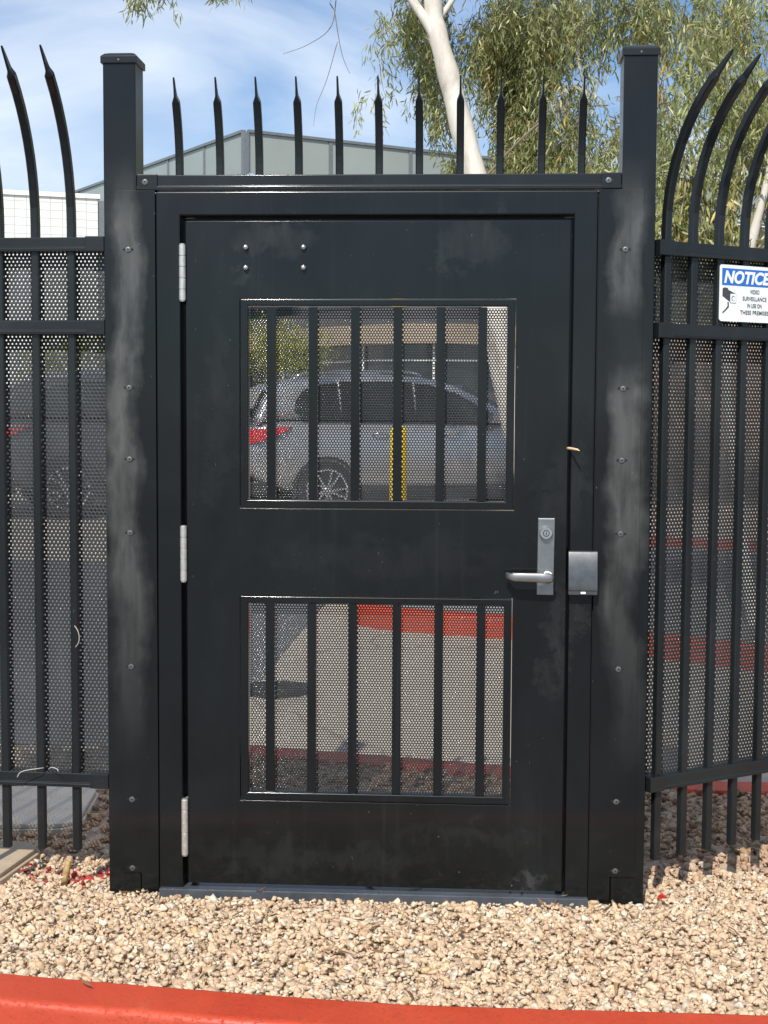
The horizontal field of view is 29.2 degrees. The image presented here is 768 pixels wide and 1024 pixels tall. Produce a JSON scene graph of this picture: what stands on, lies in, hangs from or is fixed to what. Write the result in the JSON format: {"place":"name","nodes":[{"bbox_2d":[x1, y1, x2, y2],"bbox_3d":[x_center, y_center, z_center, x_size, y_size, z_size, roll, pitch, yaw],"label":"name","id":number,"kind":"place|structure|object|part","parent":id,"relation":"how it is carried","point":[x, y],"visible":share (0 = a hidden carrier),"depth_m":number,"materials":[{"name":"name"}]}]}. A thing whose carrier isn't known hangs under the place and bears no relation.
{"place":"outdoors","nodes":[
{"label":"outdoors","id":0,"kind":"place"},
{"bbox_2d":[0,561,325,744],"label":"road","id":1,"kind":"structure","parent":0,"point":[106,646],"depth_m":10.29,"materials":[{"name":"grey asphalt"}]},
{"bbox_2d":[250,681,306,698],"bbox_3d":[-0.639,1.052,8.757,0.450,0.034,0.450,1,4,3],"label":"drain cover","id":2,"kind":"object","parent":1,"relation":"on","point":[279,690],"visible":0.3,"depth_m":8.65,"materials":[{"name":"metal"}]},
{"bbox_2d":[0,744,767,1014],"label":"gravel","id":3,"kind":"structure","parent":0,"point":[151,945],"depth_m":4.40,"materials":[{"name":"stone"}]},
{"bbox_2d":[0,840,39,884],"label":"utility box","id":4,"kind":"object","parent":3,"relation":"on","point":[17,856],"visible":0.94,"depth_m":5.10,"materials":[{"name":"beige concrete"}]},
{"bbox_2d":[0,786,98,837],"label":"concrete slab","id":5,"kind":"object","parent":3,"relation":"on","point":[59,810],"visible":0.64,"depth_m":5.71,"materials":[{"name":"concrete"}]},
{"bbox_2d":[60,860,70,885],"bbox_3d":[-1.064,1.212,4.914,0.023,0.095,0.051,2,4,22],"label":"stake","id":6,"kind":"object","parent":3,"relation":"on","point":[66,870],"visible":0.93,"depth_m":4.91,"materials":[{"name":"beige wood"}]},
{"bbox_2d":[100,53,144,895],"bbox_3d":[-0.839,-0.087,4.787,0.117,2.740,0.124,1,4,3],"label":"gate post","id":7,"kind":"object","parent":3,"relation":"on","point":[123,116],"visible":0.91,"depth_m":4.71,"materials":[{"name":"black metal"}]},
{"bbox_2d":[0,45,108,849],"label":"fence panel","id":8,"kind":"object","parent":7,"relation":"attached to","point":[75,776],"visible":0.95,"depth_m":4.81,"materials":[{"name":"black paint"}]},
{"bbox_2d":[118,189,643,908],"bbox_3d":[-0.021,0.612,4.762,1.658,3.257,0.115,1,4,3],"label":"gate surround","id":9,"kind":"object","parent":3,"relation":"on","point":[602,519],"visible":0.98,"depth_m":4.69,"materials":[{"name":"black paint"}]},
{"bbox_2d":[179,220,570,890],"bbox_3d":[-0.039,0.151,4.686,1.231,2.134,0.118,1,4,3],"label":"gate door","id":10,"kind":"structure","parent":9,"relation":"attached to","point":[241,550],"depth_m":4.70,"materials":[{"name":"black paint"}]},
{"bbox_3d":[-0.028,0.603,4.747,0.869,0.665,0.046,1,4,3],"label":"window frame","id":11,"kind":"part","parent":10,"relation":"part of","materials":[{"name":"black paint"}]},
{"bbox_3d":[-0.022,-0.342,4.680,0.869,0.662,0.046,1,4,3],"label":"window frame","id":12,"kind":"part","parent":10,"relation":"part of","materials":[{"name":"black paint"}]},
{"bbox_2d":[186,220,570,890],"bbox_3d":[-0.027,0.149,4.719,1.211,2.134,0.050,1,4,3],"label":"door leaf","id":13,"kind":"structure","parent":10,"relation":"in","point":[234,551],"depth_m":4.69,"materials":[{"name":"black paint"}]},
{"bbox_2d":[136,74,621,191],"bbox_3d":[-0.022,-1.179,4.599,1.525,0.336,0.121,1,4,3],"label":"spiked transom","id":14,"kind":"object","parent":9,"relation":"on","point":[379,180],"visible":0.98,"depth_m":4.61,"materials":[{"name":"black paint"}]},
{"bbox_2d":[566,447,579,450],"bbox_3d":[0.590,-0.197,4.602,0.009,0.011,0.077,-1,4,-21],"label":"cigarette butt","id":15,"kind":"object","parent":9,"relation":"attached to","point":[571,448],"visible":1,"depth_m":4.60,"materials":[{"name":"paper"}]},
{"bbox_2d":[568,551,597,594],"bbox_3d":[0.627,0.192,4.638,0.092,0.137,0.034,1,4,3],"label":"card reader","id":16,"kind":"object","parent":9,"relation":"attached to","point":[582,572],"visible":1,"depth_m":4.63,"materials":[{"name":"metal"}]},
{"bbox_2d":[15,873,767,997],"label":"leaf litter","id":17,"kind":"object","parent":3,"relation":"on","point":[389,937],"visible":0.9,"depth_m":4.36,"materials":[{"name":"brown plant"}]},
{"bbox_2d":[610,45,660,907],"bbox_3d":[0.790,-0.077,4.692,0.117,2.750,0.124,1,4,3],"label":"gate post","id":18,"kind":"object","parent":3,"relation":"on","point":[638,114],"visible":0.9,"depth_m":4.60,"materials":[{"name":"black metal"}]},
{"bbox_2d":[645,48,767,859],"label":"fence panel","id":19,"kind":"object","parent":18,"relation":"attached to","point":[683,775],"visible":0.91,"depth_m":4.81,"materials":[{"name":"black paint"}]},
{"bbox_2d":[719,264,767,322],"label":"notice sign","id":20,"kind":"object","parent":19,"relation":"attached to","point":[743,293],"visible":1,"depth_m":4.79,"materials":[{"name":"white metal"}]},
{"bbox_2d":[658,893,666,899],"bbox_3d":[0.888,1.231,4.709,0.018,0.024,0.034,-2,5,-33],"label":"painted stone","id":21,"kind":"object","parent":3,"relation":"on","point":[661,896],"visible":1,"depth_m":4.71,"materials":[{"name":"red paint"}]},
{"bbox_2d":[0,0,767,226],"label":"sky","id":22,"kind":"structure","parent":0,"point":[234,45],"materials":[{"name":"blue"}]},
{"bbox_2d":[1,488,767,781],"bbox_3d":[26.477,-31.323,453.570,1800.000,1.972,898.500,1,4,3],"label":"ground","id":23,"kind":"structure","parent":0,"point":[749,778],"depth_m":8.65,"materials":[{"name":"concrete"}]},
{"bbox_2d":[3,189,104,383],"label":"block building","id":24,"kind":"structure","parent":23,"relation":"on","point":[89,215],"depth_m":37.68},
{"bbox_2d":[7,369,293,517],"bbox_3d":[-2.847,-0.915,19.056,4.744,1.803,2.200,-1,4,-21],"label":"parked car","id":25,"kind":"object","parent":23,"relation":"on","point":[68,443],"visible":0.02,"depth_m":17.73,"materials":[{"name":"grey paint"}]},
{"bbox_3d":[-3.933,-1.358,17.776,0.568,0.440,0.193,-1,4,-21],"label":"side window","id":26,"kind":"part","parent":25,"relation":"part of","materials":[{"name":"black glass"}]},
{"bbox_3d":[-3.223,-1.386,18.047,0.940,0.465,0.202,-1,4,-21],"label":"side window","id":27,"kind":"part","parent":25,"relation":"part of","materials":[{"name":"black glass"}]},
{"bbox_2d":[16,311,340,380],"bbox_3d":[-3.695,-2.179,25.992,5.872,3.001,1.885,1,4,3],"label":"palo verde tree","id":28,"kind":"object","parent":23,"relation":"on","point":[250,350],"visible":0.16,"depth_m":25.86,"materials":[{"name":"green plant"}]},
{"bbox_2d":[250,370,513,500],"bbox_3d":[0.321,-0.885,18.875,4.744,1.803,2.200,-1,4,-19],"label":"parked car","id":29,"kind":"object","parent":23,"relation":"on","point":[375,438],"visible":0.18,"depth_m":17.82,"materials":[{"name":"silver metal"}]},
{"bbox_3d":[-1.706,-1.328,18.157,0.280,0.350,1.480,-1,4,-19],"label":"rear window","id":30,"kind":"part","parent":29,"relation":"part of","materials":[{"name":"grey glass"}]},
{"bbox_3d":[-0.808,-1.331,17.633,0.568,0.440,0.193,-1,4,-19],"label":"side window","id":31,"kind":"part","parent":29,"relation":"part of","materials":[{"name":"black glass"}]},
{"bbox_3d":[-0.088,-1.358,17.879,0.940,0.465,0.202,-1,4,-19],"label":"side window","id":32,"kind":"part","parent":29,"relation":"part of","materials":[{"name":"black glass"}]},
{"bbox_3d":[0.941,-1.367,18.223,1.180,0.445,0.195,-1,4,-19],"label":"side window","id":33,"kind":"part","parent":29,"relation":"part of","materials":[{"name":"black glass"}]},
{"bbox_2d":[389,426,406,499],"bbox_3d":[0.116,-0.023,12.213,0.143,1.395,0.143,1,4,3],"label":"bollard","id":34,"kind":"object","parent":23,"relation":"on","point":[402,466],"visible":0.1,"depth_m":12.14,"materials":[{"name":"yellow metal"}]},
{"bbox_2d":[75,129,767,391],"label":"office building","id":35,"kind":"structure","parent":23,"relation":"on","point":[319,155],"depth_m":41.21,"materials":[{"name":"beige paint"}]},
{"bbox_2d":[118,0,767,442],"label":"eucalyptus tree","id":36,"kind":"object","parent":23,"relation":"on","point":[524,52],"visible":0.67,"depth_m":14.45,"materials":[{"name":"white plant"}]},
{"bbox_2d":[250,299,761,401],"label":"curved wing","id":37,"kind":"structure","parent":23,"relation":"on","point":[251,308],"depth_m":32.74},
{"bbox_2d":[250,746,767,796],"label":"kerb","id":38,"kind":"structure","parent":23,"relation":"on","point":[720,787],"depth_m":6.48,"materials":[{"name":"red paint"}]},
{"bbox_2d":[358,605,767,668],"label":"island kerb","id":39,"kind":"structure","parent":23,"relation":"on","point":[476,626],"depth_m":10.51,"materials":[{"name":"red paint"}]},
{"bbox_2d":[650,537,767,550],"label":"kerb","id":40,"kind":"structure","parent":23,"relation":"on","point":[701,545],"depth_m":14.30,"materials":[{"name":"red paint"}]},
{"bbox_2d":[387,547,767,643],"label":"island ground","id":41,"kind":"structure","parent":0,"point":[649,595],"depth_m":10.99,"materials":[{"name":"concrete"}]},
{"bbox_2d":[554,0,767,624],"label":"eucalyptus tree","id":42,"kind":"object","parent":41,"relation":"on","point":[746,96],"visible":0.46,"depth_m":9.88,"materials":[{"name":"green plant"}]},
{"bbox_2d":[650,494,767,540],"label":"ground","id":43,"kind":"structure","parent":0,"point":[703,514],"depth_m":16.83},
{"bbox_2d":[651,350,760,495],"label":"boundary wall","id":44,"kind":"structure","parent":43,"relation":"on","point":[705,423],"depth_m":19.57,"materials":[{"name":"grey concrete"}]},
{"label":"street","id":45,"kind":"structure","parent":0,"visible":0},
{"bbox_2d":[0,973,767,1023],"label":"front kerb","id":46,"kind":"structure","parent":45,"relation":"on","point":[32,1000],"depth_m":3.88,"materials":[{"name":"red paint"}]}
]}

